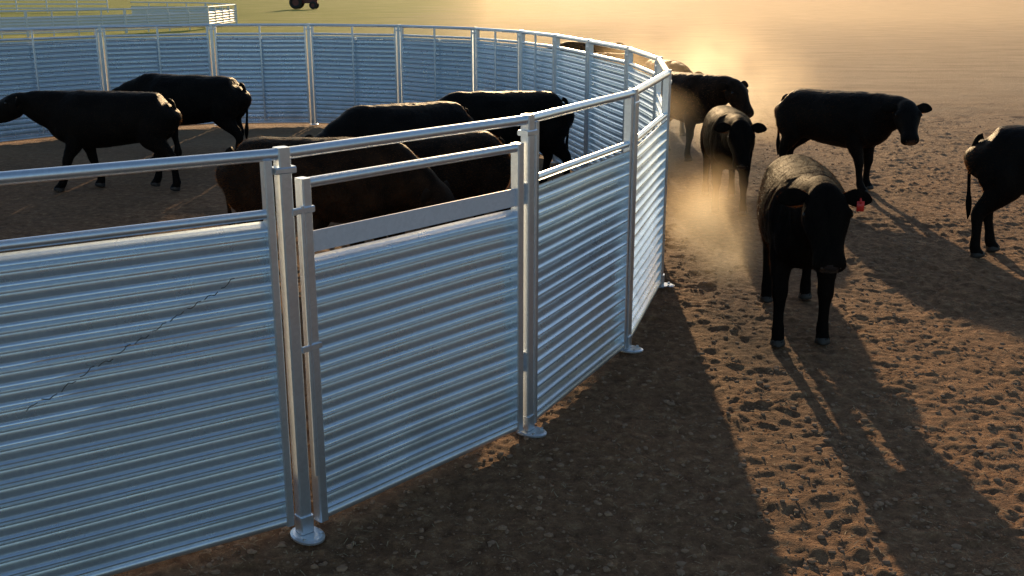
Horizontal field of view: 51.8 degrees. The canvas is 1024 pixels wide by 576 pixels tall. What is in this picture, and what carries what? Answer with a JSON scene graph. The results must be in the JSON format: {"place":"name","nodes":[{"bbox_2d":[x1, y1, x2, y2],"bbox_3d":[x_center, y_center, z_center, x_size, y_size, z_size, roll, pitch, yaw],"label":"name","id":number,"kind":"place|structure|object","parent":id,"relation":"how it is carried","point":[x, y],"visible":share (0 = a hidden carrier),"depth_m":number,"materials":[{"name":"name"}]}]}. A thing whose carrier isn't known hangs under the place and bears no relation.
{"place":"outdoors","nodes":[
{"label":"outdoors","id":0,"kind":"place"},
{"bbox_2d":[0,0,1023,575],"bbox_3d":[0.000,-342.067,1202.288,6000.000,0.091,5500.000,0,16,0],"label":"ground","id":1,"kind":"structure","parent":0,"point":[952,62],"depth_m":7.78,"materials":[{"name":"brown soil"}]},
{"bbox_2d":[0,0,108,11],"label":"white rail fence","id":2,"kind":"object","parent":1,"relation":"on","point":[47,4],"visible":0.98,"depth_m":104.30,"materials":[{"name":"metal"}]},
{"bbox_2d":[0,90,182,191],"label":"black cow","id":3,"kind":"object","parent":1,"relation":"on","point":[89,122],"visible":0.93,"depth_m":13.40},
{"bbox_2d":[0,2,237,37],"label":"white pen fence","id":4,"kind":"object","parent":1,"relation":"on","point":[156,15],"visible":0.86,"depth_m":59.26,"materials":[{"name":"metal"}]},
{"bbox_2d":[111,73,251,158],"bbox_3d":[-5.066,-2.559,15.853,2.452,1.328,0.676,2,16,8],"label":"black cow","id":5,"kind":"object","parent":1,"relation":"on","point":[223,102],"visible":0.66,"depth_m":15.48},
{"bbox_2d":[289,0,318,8],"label":"tractor","id":6,"kind":"object","parent":1,"relation":"on","point":[299,4],"visible":1,"depth_m":117.02,"materials":[{"name":"rubber"}]},
{"bbox_2d":[214,136,458,245],"bbox_3d":[-1.532,-0.686,9.325,2.271,1.326,0.705,3,16,10],"label":"black cow","id":7,"kind":"object","parent":1,"relation":"on","point":[351,200],"visible":0.49,"depth_m":9.01},
{"bbox_2d":[0,23,674,575],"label":"round pen fence","id":8,"kind":"object","parent":1,"relation":"on","point":[144,399],"visible":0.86,"depth_m":4.83,"materials":[{"name":"metal"}]},
{"bbox_2d":[292,142,523,522],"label":"livestock gate","id":9,"kind":"structure","parent":8,"relation":"attached to","point":[412,349],"depth_m":5.43,"materials":[{"name":"silver metal"}]},
{"bbox_2d":[305,101,475,137],"bbox_3d":[-1.362,-1.418,11.871,2.392,1.329,0.737,-12,20,-36],"label":"black cow","id":10,"kind":"object","parent":1,"relation":"on","point":[356,121],"visible":0.3,"depth_m":11.54},
{"bbox_2d":[313,131,510,237],"bbox_3d":[-0.931,-0.823,9.894,2.277,1.276,0.674,-11,19,-33],"label":"black cow","id":11,"kind":"object","parent":1,"relation":"on","point":[477,177],"visible":0.29,"depth_m":9.89},
{"bbox_2d":[437,91,574,183],"bbox_3d":[-0.326,-1.825,13.301,2.417,1.323,0.706,-6,17,-19],"label":"black cow","id":12,"kind":"object","parent":1,"relation":"on","point":[490,105],"visible":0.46,"depth_m":13.14},
{"bbox_2d":[548,41,624,55],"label":"black cow","id":13,"kind":"object","parent":1,"relation":"on","point":[580,46],"visible":0.1,"depth_m":24.68},
{"bbox_2d":[190,117,1023,575],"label":"dirt clods","id":14,"kind":"object","parent":1,"relation":"on","point":[342,569],"visible":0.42,"depth_m":5.83,"materials":[{"name":"brown soil"}]},
{"bbox_2d":[593,53,656,70],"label":"black cow","id":15,"kind":"object","parent":1,"relation":"on","point":[639,60],"visible":0.11,"depth_m":20.56},
{"bbox_2d":[641,59,702,135],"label":"black cow","id":16,"kind":"object","parent":1,"relation":"on","point":[676,65],"visible":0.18,"depth_m":18.43},
{"bbox_2d":[651,71,753,161],"bbox_3d":[2.764,-2.612,16.034,0.693,1.330,2.448,-8,18,-27],"label":"black cow","id":17,"kind":"object","parent":1,"relation":"on","point":[696,98],"visible":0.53,"depth_m":15.57},
{"bbox_2d":[700,105,766,215],"bbox_3d":[2.555,-1.503,12.405,0.617,1.199,2.165,1,16,4],"label":"black calf","id":18,"kind":"object","parent":1,"relation":"on","point":[727,137],"visible":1,"depth_m":12.11},
{"bbox_2d":[756,154,872,347],"bbox_3d":[2.183,-0.298,7.945,0.676,1.341,2.352,3,16,9],"label":"black cow","id":19,"kind":"object","parent":1,"relation":"on","point":[805,213],"visible":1,"depth_m":7.57},
{"bbox_2d":[774,88,931,191],"bbox_3d":[4.354,-1.915,13.684,0.697,1.286,2.299,-12,20,-35],"label":"black cow","id":20,"kind":"object","parent":1,"relation":"on","point":[859,125],"visible":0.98,"depth_m":13.45},
{"bbox_2d":[962,124,1023,257],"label":"black cow","id":21,"kind":"object","parent":1,"relation":"on","point":[994,163],"visible":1,"depth_m":10.07},
{"bbox_2d":[139,145,1023,575],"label":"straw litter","id":22,"kind":"object","parent":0,"point":[719,465],"visible":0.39,"depth_m":5.72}
]}

